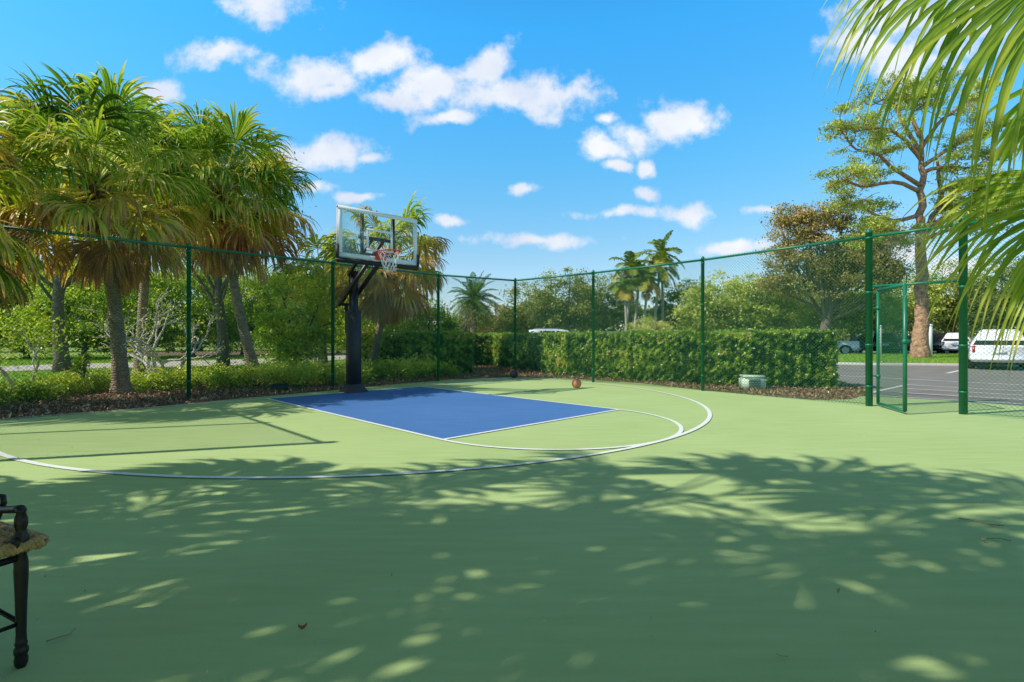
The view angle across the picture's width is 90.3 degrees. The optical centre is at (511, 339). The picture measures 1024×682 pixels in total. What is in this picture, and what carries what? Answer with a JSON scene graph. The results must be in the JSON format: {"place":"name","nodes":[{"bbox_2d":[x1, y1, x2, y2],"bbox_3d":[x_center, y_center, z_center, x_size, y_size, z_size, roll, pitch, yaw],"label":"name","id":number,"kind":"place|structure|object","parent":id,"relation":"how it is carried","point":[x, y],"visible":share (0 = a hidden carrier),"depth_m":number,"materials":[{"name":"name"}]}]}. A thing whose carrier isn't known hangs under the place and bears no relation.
{"place":"outdoors","nodes":[
{"label":"outdoors","id":0,"kind":"place"},
{"bbox_2d":[0,340,345,386],"bbox_3d":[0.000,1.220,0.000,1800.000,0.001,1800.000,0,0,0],"label":"ground","id":1,"kind":"structure","parent":0,"point":[70,352],"depth_m":43.10,"materials":[{"name":"plant"}]},
{"bbox_2d":[0,291,31,336],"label":"bushy tree","id":2,"kind":"object","parent":1,"relation":"on","point":[9,307],"visible":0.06,"depth_m":30.24,"materials":[{"name":"green plant"}]},
{"bbox_2d":[0,269,87,358],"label":"bushy tree","id":3,"kind":"object","parent":1,"relation":"on","point":[49,314],"visible":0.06,"depth_m":30.21,"materials":[{"name":"green plant"}]},
{"bbox_2d":[0,90,136,372],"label":"oak tree","id":4,"kind":"object","parent":1,"relation":"on","point":[60,307],"visible":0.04,"depth_m":18.38,"materials":[{"name":"plant"}]},
{"bbox_2d":[0,261,170,359],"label":"bushy tree","id":5,"kind":"object","parent":1,"relation":"on","point":[82,303],"visible":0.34,"depth_m":29.05,"materials":[{"name":"green plant"}]},
{"bbox_2d":[66,270,205,355],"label":"bushy tree","id":6,"kind":"object","parent":1,"relation":"on","point":[162,285],"visible":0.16,"depth_m":32.86,"materials":[{"name":"green plant"}]},
{"bbox_2d":[43,77,252,378],"bbox_3d":[-10.434,-2.924,14.537,5.453,8.373,4.969,0,0,0],"label":"fan palm","id":7,"kind":"object","parent":1,"relation":"on","point":[65,163],"visible":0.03,"depth_m":14.16,"materials":[{"name":"plant"}]},
{"bbox_2d":[170,361,206,377],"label":"shrub","id":8,"kind":"object","parent":1,"relation":"on","point":[191,367],"visible":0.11,"depth_m":14.20,"materials":[{"name":"green plant"}]},
{"bbox_2d":[156,271,246,350],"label":"background tree","id":9,"kind":"object","parent":1,"relation":"on","point":[181,344],"visible":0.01,"depth_m":51.73,"materials":[{"name":"green plant"}]},
{"bbox_2d":[149,259,256,355],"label":"bushy tree","id":10,"kind":"object","parent":1,"relation":"on","point":[198,310],"visible":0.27,"depth_m":35.27,"materials":[{"name":"green plant"}]},
{"bbox_2d":[200,357,239,379],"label":"shrub","id":11,"kind":"object","parent":1,"relation":"on","point":[214,363],"visible":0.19,"depth_m":14.93,"materials":[{"name":"green plant"}]},
{"bbox_2d":[167,123,321,368],"bbox_3d":[-12.408,-3.720,20.064,9.510,10.061,6.151,0,0,0],"label":"oak tree","id":12,"kind":"object","parent":1,"relation":"on","point":[216,293],"visible":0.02,"depth_m":20.35,"materials":[{"name":"plant"}]},
{"bbox_2d":[191,263,297,354],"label":"bushy tree","id":13,"kind":"object","parent":1,"relation":"on","point":[251,305],"visible":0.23,"depth_m":37.07,"materials":[{"name":"green plant"}]},
{"bbox_2d":[235,258,337,349],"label":"bushy tree","id":14,"kind":"object","parent":1,"relation":"on","point":[270,311],"visible":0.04,"depth_m":38.63,"materials":[{"name":"green plant"}]},
{"bbox_2d":[238,266,361,366],"bbox_3d":[-7.043,-0.588,17.089,4.091,3.812,2.954,0,0,0],"label":"dense tree","id":15,"kind":"object","parent":1,"relation":"on","point":[291,352],"visible":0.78,"depth_m":16.70,"materials":[{"name":"green plant"}]},
{"bbox_2d":[270,231,360,367],"bbox_3d":[-8.080,-1.598,21.608,4.098,5.716,3.743,0,0,39],"label":"fan palm","id":16,"kind":"object","parent":1,"relation":"on","point":[308,244],"visible":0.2,"depth_m":20.76,"materials":[{"name":"plant"}]},
{"bbox_2d":[295,284,384,353],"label":"bushy tree","id":17,"kind":"object","parent":1,"relation":"on","point":[340,327],"visible":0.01,"depth_m":41.67,"materials":[{"name":"green plant"}]},
{"bbox_2d":[329,303,396,358],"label":"dense tree","id":18,"kind":"object","parent":1,"relation":"on","point":[368,339],"visible":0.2,"depth_m":19.27,"materials":[{"name":"green plant"}]},
{"bbox_2d":[340,266,441,343],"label":"bushy tree","id":19,"kind":"object","parent":1,"relation":"on","point":[387,326],"visible":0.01,"depth_m":43.57,"materials":[{"name":"green plant"}]},
{"bbox_2d":[384,295,462,332],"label":"dense tree","id":20,"kind":"object","parent":1,"relation":"on","point":[446,319],"visible":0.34,"depth_m":23.60,"materials":[{"name":"green plant"}]},
{"bbox_2d":[422,300,484,331],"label":"tree","id":21,"kind":"object","parent":1,"relation":"on","point":[467,317],"visible":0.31,"depth_m":46.89,"materials":[{"name":"plant"}]},
{"bbox_2d":[433,315,486,331],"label":"shade tree","id":22,"kind":"object","parent":1,"relation":"on","point":[461,320],"visible":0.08,"depth_m":64.44,"materials":[{"name":"green plant"}]},
{"bbox_2d":[449,271,501,332],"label":"date palm","id":23,"kind":"object","parent":1,"relation":"on","point":[474,302],"visible":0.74,"depth_m":51.31,"materials":[{"name":"plant"}]},
{"bbox_2d":[0,353,958,383],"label":"lawn grass","id":24,"kind":"structure","parent":1,"relation":"on","point":[937,357],"depth_m":26.91,"materials":[{"name":"plant"}]},
{"bbox_2d":[468,302,527,337],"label":"shade tree","id":25,"kind":"object","parent":1,"relation":"on","point":[484,328],"visible":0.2,"depth_m":58.74,"materials":[{"name":"green plant"}]},
{"bbox_2d":[2,305,1023,347],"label":"distant woodland","id":26,"kind":"object","parent":1,"relation":"on","point":[842,334],"visible":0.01,"depth_m":75.38,"materials":[{"name":"green plant"}]},
{"bbox_2d":[482,277,577,332],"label":"shade tree","id":27,"kind":"object","parent":1,"relation":"on","point":[509,315],"visible":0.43,"depth_m":51.06,"materials":[{"name":"green plant"}]},
{"bbox_2d":[520,265,620,330],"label":"shade tree","id":28,"kind":"object","parent":1,"relation":"on","point":[583,311],"visible":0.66,"depth_m":48.84,"materials":[{"name":"green plant"}]},
{"bbox_2d":[566,272,650,329],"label":"shade tree","id":29,"kind":"object","parent":1,"relation":"on","point":[618,306],"visible":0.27,"depth_m":50.65,"materials":[{"name":"green plant"}]},
{"bbox_2d":[607,269,640,330],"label":"slender palm","id":30,"kind":"object","parent":1,"relation":"on","point":[624,289],"visible":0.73,"depth_m":46.42,"materials":[{"name":"plant"}]},
{"bbox_2d":[609,251,648,330],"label":"slender palm","id":31,"kind":"object","parent":1,"relation":"on","point":[631,256],"visible":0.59,"depth_m":47.47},
{"bbox_2d":[624,262,655,329],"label":"slender palm","id":32,"kind":"object","parent":1,"relation":"on","point":[637,298],"visible":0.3,"depth_m":47.70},
{"bbox_2d":[623,315,674,336],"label":"palm bush","id":33,"kind":"object","parent":1,"relation":"on","point":[648,325],"visible":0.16,"depth_m":41.54,"materials":[{"name":"green plant"}]},
{"bbox_2d":[631,264,667,322],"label":"slender palm","id":34,"kind":"object","parent":1,"relation":"on","point":[649,282],"visible":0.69,"depth_m":46.69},
{"bbox_2d":[637,250,679,329],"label":"slender palm","id":35,"kind":"object","parent":1,"relation":"on","point":[661,255],"visible":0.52,"depth_m":47.19,"materials":[{"name":"plant"}]},
{"bbox_2d":[638,230,682,328],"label":"slender palm","id":36,"kind":"object","parent":1,"relation":"on","point":[659,245],"visible":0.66,"depth_m":47.71,"materials":[{"name":"plant"}]},
{"bbox_2d":[640,275,719,330],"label":"shade tree","id":37,"kind":"object","parent":1,"relation":"on","point":[668,307],"visible":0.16,"depth_m":49.38,"materials":[{"name":"green plant"}]},
{"bbox_2d":[666,266,771,336],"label":"shade tree","id":38,"kind":"object","parent":1,"relation":"on","point":[695,311],"visible":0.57,"depth_m":40.05,"materials":[{"name":"green plant"}]},
{"bbox_2d":[709,267,816,336],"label":"shade tree","id":39,"kind":"object","parent":1,"relation":"on","point":[785,303],"visible":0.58,"depth_m":38.77,"materials":[{"name":"green plant"}]},
{"bbox_2d":[764,266,854,329],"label":"shade tree","id":40,"kind":"object","parent":1,"relation":"on","point":[814,321],"visible":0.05,"depth_m":40.85,"materials":[{"name":"green plant"}]},
{"bbox_2d":[812,274,913,353],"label":"shade tree","id":41,"kind":"object","parent":1,"relation":"on","point":[854,320],"visible":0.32,"depth_m":39.73,"materials":[{"name":"green plant"}]},
{"bbox_2d":[858,273,955,332],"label":"shade tree","id":42,"kind":"object","parent":1,"relation":"on","point":[935,310],"visible":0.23,"depth_m":44.33,"materials":[{"name":"green plant"}]},
{"bbox_2d":[909,258,1016,352],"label":"shade tree","id":43,"kind":"object","parent":1,"relation":"on","point":[950,326],"visible":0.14,"depth_m":44.97,"materials":[{"name":"green plant"}]},
{"bbox_2d":[941,252,1023,330],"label":"shade tree","id":44,"kind":"object","parent":1,"relation":"on","point":[980,299],"visible":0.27,"depth_m":43.31,"materials":[{"name":"green plant"}]},
{"bbox_2d":[977,255,1023,328],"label":"shade tree","id":45,"kind":"object","parent":1,"relation":"on","point":[1010,263],"visible":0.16,"depth_m":42.47,"materials":[{"name":"green plant"}]},
{"bbox_2d":[1,355,345,370],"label":"path","id":46,"kind":"structure","parent":0,"point":[238,361],"depth_m":23.97,"materials":[{"name":"concrete"}]},
{"bbox_2d":[129,349,345,357],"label":"road","id":47,"kind":"structure","parent":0,"point":[197,352],"depth_m":45.40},
{"bbox_2d":[0,365,864,419],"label":"mulch bed","id":48,"kind":"object","parent":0,"point":[193,401],"visible":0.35,"depth_m":10.78,"materials":[{"name":"wood"}]},
{"bbox_2d":[0,376,36,407],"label":"shrub","id":49,"kind":"object","parent":48,"relation":"on","point":[5,393],"visible":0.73,"depth_m":9.08,"materials":[{"name":"green plant"}]},
{"bbox_2d":[0,99,68,314],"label":"fan palm","id":50,"kind":"object","parent":48,"relation":"on","point":[7,165],"visible":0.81,"depth_m":8.50,"materials":[{"name":"plant"}]},
{"bbox_2d":[0,367,69,403],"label":"shrub","id":51,"kind":"object","parent":48,"relation":"on","point":[38,380],"visible":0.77,"depth_m":9.50,"materials":[{"name":"green plant"}]},
{"bbox_2d":[0,301,86,389],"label":"crooked shrub","id":52,"kind":"object","parent":48,"relation":"on","point":[22,341],"visible":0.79,"depth_m":10.82,"materials":[{"name":"green plant"}]},
{"bbox_2d":[36,366,96,396],"bbox_3d":[-9.276,0.886,10.611,1.106,0.691,1.201,0,0,45],"label":"shrub","id":53,"kind":"object","parent":48,"relation":"on","point":[75,385],"visible":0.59,"depth_m":10.63,"materials":[{"name":"green plant"}]},
{"bbox_2d":[53,366,110,392],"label":"shrub","id":54,"kind":"object","parent":48,"relation":"on","point":[101,377],"visible":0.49,"depth_m":11.30,"materials":[{"name":"green plant"}]},
{"bbox_2d":[70,350,95,390],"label":"sapling","id":55,"kind":"object","parent":48,"relation":"on","point":[75,363],"visible":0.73,"depth_m":11.09,"materials":[{"name":"green plant"}]},
{"bbox_2d":[0,60,218,395],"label":"fan palm","id":56,"kind":"object","parent":48,"relation":"on","point":[94,200],"visible":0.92,"depth_m":9.83,"materials":[{"name":"plant"}]},
{"bbox_2d":[130,365,174,392],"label":"shrub","id":57,"kind":"object","parent":48,"relation":"on","point":[144,381],"visible":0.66,"depth_m":11.49,"materials":[{"name":"green plant"}]},
{"bbox_2d":[72,277,233,387],"bbox_3d":[-8.921,-0.162,12.691,3.036,2.812,4.415,0,0,-38],"label":"ornamental tree","id":58,"kind":"object","parent":48,"relation":"on","point":[146,352],"visible":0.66,"depth_m":12.58,"materials":[{"name":"green plant"}]},
{"bbox_2d":[150,361,204,390],"bbox_3d":[-7.817,0.866,11.997,1.017,0.731,1.243,0,0,0],"label":"shrub","id":59,"kind":"object","parent":48,"relation":"on","point":[175,372],"visible":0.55,"depth_m":11.75,"materials":[{"name":"green plant"}]},
{"bbox_2d":[171,361,238,390],"bbox_3d":[-7.275,0.874,12.022,1.456,0.715,1.134,0,0,0],"label":"shrub","id":60,"kind":"object","parent":48,"relation":"on","point":[208,376],"visible":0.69,"depth_m":11.96,"materials":[{"name":"green plant"}]},
{"bbox_2d":[113,100,320,379],"bbox_3d":[-7.789,-2.326,13.934,5.194,7.259,4.596,0,0,0],"label":"fan palm","id":61,"kind":"object","parent":48,"relation":"on","point":[261,180],"visible":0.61,"depth_m":13.24,"materials":[{"name":"plant"}]},
{"bbox_2d":[205,361,254,388],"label":"shrub","id":62,"kind":"object","parent":48,"relation":"on","point":[228,374],"visible":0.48,"depth_m":12.15,"materials":[{"name":"green plant"}]},
{"bbox_2d":[229,357,282,387],"bbox_3d":[-6.268,0.831,12.659,1.369,0.799,1.352,0,0,22],"label":"shrub","id":63,"kind":"object","parent":48,"relation":"on","point":[263,380],"visible":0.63,"depth_m":12.40,"materials":[{"name":"green plant"}]},
{"bbox_2d":[270,383,288,389],"bbox_3d":[-5.427,1.119,11.900,0.380,0.162,0.300,0,0,-30],"label":"valve box","id":64,"kind":"object","parent":48,"relation":"on","point":[283,386],"visible":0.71,"depth_m":11.80,"materials":[{"name":"grey"}]},
{"bbox_2d":[259,359,300,385],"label":"shrub","id":65,"kind":"object","parent":48,"relation":"on","point":[276,373],"visible":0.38,"depth_m":12.55,"materials":[{"name":"green plant"}]},
{"bbox_2d":[266,350,327,388],"bbox_3d":[-5.204,0.748,12.456,1.362,0.965,1.259,0,0,41],"label":"shrub","id":66,"kind":"object","parent":48,"relation":"on","point":[291,374],"visible":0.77,"depth_m":12.41,"materials":[{"name":"green plant"}]},
{"bbox_2d":[295,354,345,385],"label":"shrub","id":67,"kind":"object","parent":48,"relation":"on","point":[327,365],"visible":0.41,"depth_m":13.11,"materials":[{"name":"green plant"}]},
{"bbox_2d":[327,358,378,383],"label":"shrub","id":68,"kind":"object","parent":48,"relation":"on","point":[363,368],"visible":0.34,"depth_m":13.50,"materials":[{"name":"green plant"}]},
{"bbox_2d":[361,350,397,380],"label":"shrub","id":69,"kind":"object","parent":48,"relation":"on","point":[382,369],"visible":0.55,"depth_m":14.63,"materials":[{"name":"green plant"}]},
{"bbox_2d":[313,191,453,366],"bbox_3d":[-4.389,-2.003,18.354,4.826,6.637,4.796,0,0,0],"label":"fan palm","id":70,"kind":"object","parent":48,"relation":"on","point":[425,258],"visible":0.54,"depth_m":17.46,"materials":[{"name":"plant"}]},
{"bbox_2d":[377,353,419,379],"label":"shrub","id":71,"kind":"object","parent":48,"relation":"on","point":[403,368],"visible":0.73,"depth_m":14.96,"materials":[{"name":"green plant"}]},
{"bbox_2d":[399,352,441,376],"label":"shrub","id":72,"kind":"object","parent":48,"relation":"on","point":[424,368],"visible":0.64,"depth_m":15.56,"materials":[{"name":"green plant"}]},
{"bbox_2d":[361,329,508,366],"bbox_3d":[-3.283,0.395,22.505,7.032,1.629,1.696,0,0,-14],"label":"clipped hedge","id":73,"kind":"object","parent":48,"relation":"on","point":[478,338],"visible":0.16,"depth_m":22.43,"materials":[{"name":"green plant"}]},
{"bbox_2d":[402,329,474,372],"bbox_3d":[-2.669,0.397,18.404,2.603,1.598,2.433,0,0,-10],"label":"clipped hedge","id":74,"kind":"object","parent":48,"relation":"on","point":[464,340],"visible":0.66,"depth_m":17.40,"materials":[{"name":"green plant"}]},
{"bbox_2d":[428,357,462,377],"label":"shrub","id":75,"kind":"object","parent":48,"relation":"on","point":[444,370],"visible":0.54,"depth_m":15.74,"materials":[{"name":"green plant"}]},
{"bbox_2d":[488,325,840,388],"bbox_3d":[2.988,0.424,17.170,3.116,1.586,13.957,0,0,-38],"label":"clipped hedge","id":76,"kind":"object","parent":48,"relation":"on","point":[755,345],"visible":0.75,"depth_m":13.48,"materials":[{"name":"green plant"}]},
{"bbox_2d":[739,374,765,389],"bbox_3d":[5.675,1.020,12.043,0.520,0.340,0.435,0,0,12],"label":"utility box","id":77,"kind":"object","parent":48,"relation":"on","point":[751,382],"visible":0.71,"depth_m":11.87,"materials":[{"name":"green"}]},
{"bbox_2d":[0,377,1023,681],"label":"court","id":78,"kind":"object","parent":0,"point":[866,511],"visible":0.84,"depth_m":2.96,"materials":[{"name":"paint"}]},
{"bbox_2d":[0,494,49,668],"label":"garden chair","id":79,"kind":"object","parent":78,"relation":"on","point":[19,540],"visible":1,"depth_m":1.84,"materials":[{"name":"metal"}]},
{"bbox_2d":[46,628,75,641],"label":"twig","id":80,"kind":"object","parent":78,"relation":"on","point":[61,636],"visible":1,"depth_m":2.01,"materials":[{"name":"beige"}]},
{"bbox_2d":[0,224,514,410],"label":"chain link fence","id":81,"kind":"object","parent":78,"relation":"on","point":[189,247],"visible":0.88,"depth_m":10.61,"materials":[{"name":"green metal"}]},
{"bbox_2d":[0,378,711,477],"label":"court lines","id":82,"kind":"object","parent":78,"relation":"on","point":[681,428],"visible":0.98,"depth_m":5.44,"materials":[{"name":"paint"}]},
{"bbox_2d":[335,204,418,393],"bbox_3d":[-3.011,-0.718,10.861,1.934,3.835,1.942,0,0,0],"label":"basketball hoop","id":83,"kind":"object","parent":78,"relation":"on","point":[353,384],"visible":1,"depth_m":11.03,"materials":[{"name":"black metal"}]},
{"bbox_2d":[270,387,615,438],"bbox_3d":[-1.535,1.184,9.341,3.660,0.001,5.790,0,0,-44],"label":"court key","id":84,"kind":"object","parent":78,"relation":"on","point":[439,413],"visible":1,"depth_m":8.56,"materials":[{"name":"paint"}]},
{"bbox_2d":[2,406,1023,679],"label":"leaf crumbs","id":85,"kind":"object","parent":78,"relation":"on","point":[560,414],"visible":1,"depth_m":3.96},
{"bbox_2d":[510,370,517,377],"bbox_3d":[0.059,1.068,15.532,0.244,0.240,0.240,0,0,0],"label":"basketball","id":86,"kind":"object","parent":78,"relation":"on","point":[513,373],"visible":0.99,"depth_m":15.45,"materials":[{"name":"grey"}]},
{"bbox_2d":[572,379,580,387],"bbox_3d":[1.564,1.073,12.325,0.230,0.230,0.231,0,0,0],"label":"basketball","id":87,"kind":"object","parent":78,"relation":"on","point":[576,383],"visible":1,"depth_m":12.24,"materials":[{"name":"orange"}]},
{"bbox_2d":[514,229,873,405],"bbox_3d":[3.361,-0.367,12.564,0.459,3.175,9.336,0,0,-42],"label":"chain link fence","id":88,"kind":"object","parent":78,"relation":"on","point":[868,315],"visible":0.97,"depth_m":11.30,"materials":[{"name":"green metal"}]},
{"bbox_2d":[873,283,911,411],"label":"fence gate","id":89,"kind":"structure","parent":88,"relation":"attached to","point":[904,343],"depth_m":8.44,"materials":[{"name":"green metal"}]},
{"bbox_2d":[872,223,958,287],"bbox_3d":[6.743,-1.379,8.558,0.048,0.945,1.273,0,0,-39],"label":"gate transom","id":90,"kind":"object","parent":88,"relation":"attached to","point":[902,232],"visible":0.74,"depth_m":8.59,"materials":[{"name":"green metal"}]},
{"bbox_2d":[810,0,1023,379],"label":"fan palm","id":91,"kind":"object","parent":78,"relation":"on","point":[995,13],"visible":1,"depth_m":2.39,"materials":[{"name":"plant"}]},
{"bbox_2d":[959,518,1003,525],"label":"twig","id":92,"kind":"object","parent":78,"relation":"on","point":[981,522],"visible":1,"depth_m":3.27,"materials":[{"name":"beige"}]},
{"bbox_2d":[958,215,1023,417],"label":"chain link fence","id":93,"kind":"object","parent":78,"relation":"on","point":[963,345],"visible":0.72,"depth_m":8.01,"materials":[{"name":"green metal"}]},
{"bbox_2d":[0,0,1023,339],"label":"sky","id":94,"kind":"structure","parent":0,"point":[538,136],"materials":[{"name":"blue"}]},
{"bbox_2d":[835,351,1023,405],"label":"parking lot","id":95,"kind":"structure","parent":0,"point":[926,375],"depth_m":14.46,"materials":[{"name":"asphalt"}]},
{"bbox_2d":[528,328,567,332],"bbox_3d":[3.393,0.192,38.570,4.820,2.016,2.200,0,0,-2],"label":"parked van","id":96,"kind":"object","parent":95,"relation":"on","point":[547,329],"visible":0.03,"depth_m":37.82,"materials":[{"name":"white"}]},
{"bbox_2d":[837,341,860,352],"bbox_3d":[24.572,0.310,40.154,4.820,1.780,2.200,0,0,36],"label":"pickup truck","id":97,"kind":"object","parent":95,"relation":"on","point":[852,343],"visible":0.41,"depth_m":38.43,"materials":[{"name":"white"}]},
{"bbox_2d":[848,333,902,353],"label":"parked suv","id":98,"kind":"object","parent":95,"relation":"on","point":[861,337],"visible":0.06,"depth_m":42.41,"materials":[{"name":"black"}]},
{"bbox_2d":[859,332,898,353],"bbox_3d":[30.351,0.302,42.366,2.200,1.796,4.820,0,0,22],"label":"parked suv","id":99,"kind":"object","parent":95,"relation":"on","point":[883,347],"visible":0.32,"depth_m":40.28,"materials":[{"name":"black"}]},
{"bbox_2d":[836,362,1018,365],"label":"kerb","id":100,"kind":"structure","parent":95,"relation":"on","point":[923,364],"depth_m":23.08,"materials":[{"name":"concrete"}]},
{"bbox_2d":[836,354,958,362],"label":"traffic island grass","id":101,"kind":"structure","parent":100,"relation":"on","point":[908,362],"depth_m":24.72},
{"bbox_2d":[748,196,915,330],"bbox_3d":[22.770,-4.293,36.291,11.983,11.334,6.804,0,0,12],"label":"oak tree","id":102,"kind":"object","parent":101,"relation":"on","point":[806,224],"visible":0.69,"depth_m":35.41,"materials":[{"name":"green plant"}]},
{"bbox_2d":[809,62,1023,357],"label":"orange barked tree","id":103,"kind":"object","parent":101,"relation":"on","point":[919,346],"visible":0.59,"depth_m":28.83,"materials":[{"name":"green plant"}]},
{"bbox_2d":[929,324,932,354],"bbox_3d":[27.892,0.150,34.000,0.350,2.300,0.350,0,0,0],"label":"bollard","id":104,"kind":"object","parent":100,"relation":"on","point":[931,337],"visible":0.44,"depth_m":33.88,"materials":[{"name":"white"}]},
{"bbox_2d":[840,370,1022,403],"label":"parking lines","id":105,"kind":"object","parent":95,"relation":"on","point":[944,390],"visible":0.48,"depth_m":11.73,"materials":[{"name":"paint"}]},
{"bbox_2d":[933,332,956,353],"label":"parked suv","id":106,"kind":"object","parent":95,"relation":"on","point":[937,340],"visible":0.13,"depth_m":40.85,"materials":[{"name":"black"}]},
{"bbox_2d":[940,332,972,353],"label":"parked suv","id":107,"kind":"object","parent":95,"relation":"on","point":[949,342],"visible":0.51,"depth_m":40.30,"materials":[{"name":"white"}]},
{"bbox_2d":[968,327,1023,368],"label":"parked suv","id":108,"kind":"object","parent":95,"relation":"on","point":[978,351],"visible":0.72,"depth_m":19.82,"materials":[{"name":"white"}]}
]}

